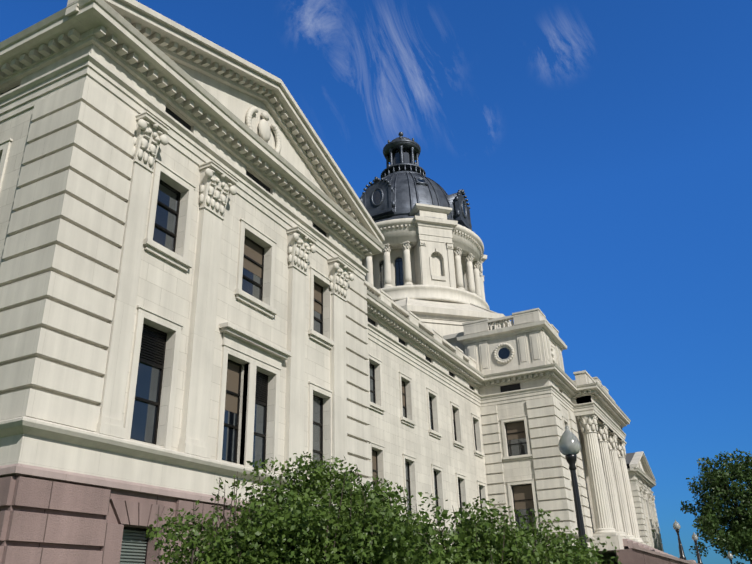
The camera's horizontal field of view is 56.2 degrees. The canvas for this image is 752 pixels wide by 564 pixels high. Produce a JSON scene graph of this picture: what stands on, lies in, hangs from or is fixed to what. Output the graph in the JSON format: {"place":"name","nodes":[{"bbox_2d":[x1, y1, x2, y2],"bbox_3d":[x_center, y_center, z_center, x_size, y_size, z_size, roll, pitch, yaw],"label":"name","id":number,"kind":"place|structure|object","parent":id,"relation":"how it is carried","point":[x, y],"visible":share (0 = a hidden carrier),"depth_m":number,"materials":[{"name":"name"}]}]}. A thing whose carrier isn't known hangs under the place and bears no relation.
{"place":"outdoors","nodes":[
{"label":"outdoors","id":0,"kind":"place"},
{"bbox_2d":[0,0,751,563],"label":"sky","id":1,"kind":"structure","parent":0,"point":[599,152],"materials":[{"name":"blue"}]},
{"bbox_2d":[360,132,511,354],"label":"dome","id":2,"kind":"structure","parent":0,"point":[425,266],"depth_m":80.56,"materials":[{"name":"white stone"}]},
{"bbox_2d":[456,308,698,563],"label":"entrance pavilion","id":3,"kind":"structure","parent":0,"point":[527,466],"depth_m":59.87,"materials":[{"name":"white stone"}]},
{"bbox_2d":[673,520,685,559],"bbox_3d":[24.550,20.874,57.021,0.589,3.132,0.589,-14,-27,24],"label":"street lamp","id":4,"kind":"object","parent":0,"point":[676,526],"visible":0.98,"depth_m":56.94,"materials":[{"name":"black metal"}]},
{"label":"ground","id":5,"kind":"structure","parent":0,"visible":0},
{"bbox_2d":[0,0,384,563],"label":"building wing","id":6,"kind":"structure","parent":5,"relation":"on","point":[157,289],"depth_m":22.84,"materials":[{"name":"beige stone"}]},
{"bbox_2d":[146,457,316,563],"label":"bush","id":7,"kind":"object","parent":5,"relation":"on","point":[192,541],"visible":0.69,"depth_m":8.36,"materials":[{"name":"green plant"}]},
{"bbox_2d":[0,0,655,563],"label":"capitol mouldings","id":8,"kind":"object","parent":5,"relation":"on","point":[88,18],"visible":0.42,"depth_m":25.02,"materials":[{"name":"white stone"}]},
{"bbox_2d":[169,451,491,563],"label":"bush","id":9,"kind":"object","parent":5,"relation":"on","point":[357,525],"visible":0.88,"depth_m":8.05,"materials":[{"name":"green plant"}]},
{"bbox_2d":[364,280,490,552],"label":"building wing","id":10,"kind":"structure","parent":5,"relation":"on","point":[426,433],"depth_m":48.67,"materials":[{"name":"white stone"}]},
{"bbox_2d":[394,496,563,563],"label":"bush","id":11,"kind":"object","parent":5,"relation":"on","point":[488,543],"visible":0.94,"depth_m":8.79,"materials":[{"name":"green plant"}]},
{"bbox_2d":[509,508,621,563],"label":"bush","id":12,"kind":"object","parent":5,"relation":"on","point":[566,554],"visible":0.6,"depth_m":10.04,"materials":[{"name":"green plant"}]},
{"bbox_2d":[558,426,588,556],"bbox_3d":[5.322,6.625,18.131,0.589,5.882,0.589,-14,-27,24],"label":"lamp post","id":13,"kind":"object","parent":5,"relation":"on","point":[569,446],"visible":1,"depth_m":18.84,"materials":[{"name":"black metal"}]},
{"bbox_2d":[625,451,663,551],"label":"building wing","id":14,"kind":"structure","parent":5,"relation":"on","point":[647,519],"depth_m":111.31,"materials":[{"name":"beige stone"}]},
{"bbox_2d":[692,532,702,563],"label":"street lamp","id":15,"kind":"object","parent":5,"relation":"on","point":[694,537],"visible":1,"depth_m":69.75,"materials":[{"name":"black metal"}]},
{"bbox_2d":[680,448,751,563],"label":"tree","id":16,"kind":"object","parent":5,"relation":"on","point":[717,503],"visible":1,"depth_m":104.65,"materials":[{"name":"green plant"}]},
{"bbox_2d":[727,551,732,563],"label":"lamp post","id":17,"kind":"object","parent":5,"relation":"on","point":[729,556],"visible":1,"depth_m":84.39,"materials":[{"name":"black"}]}
]}

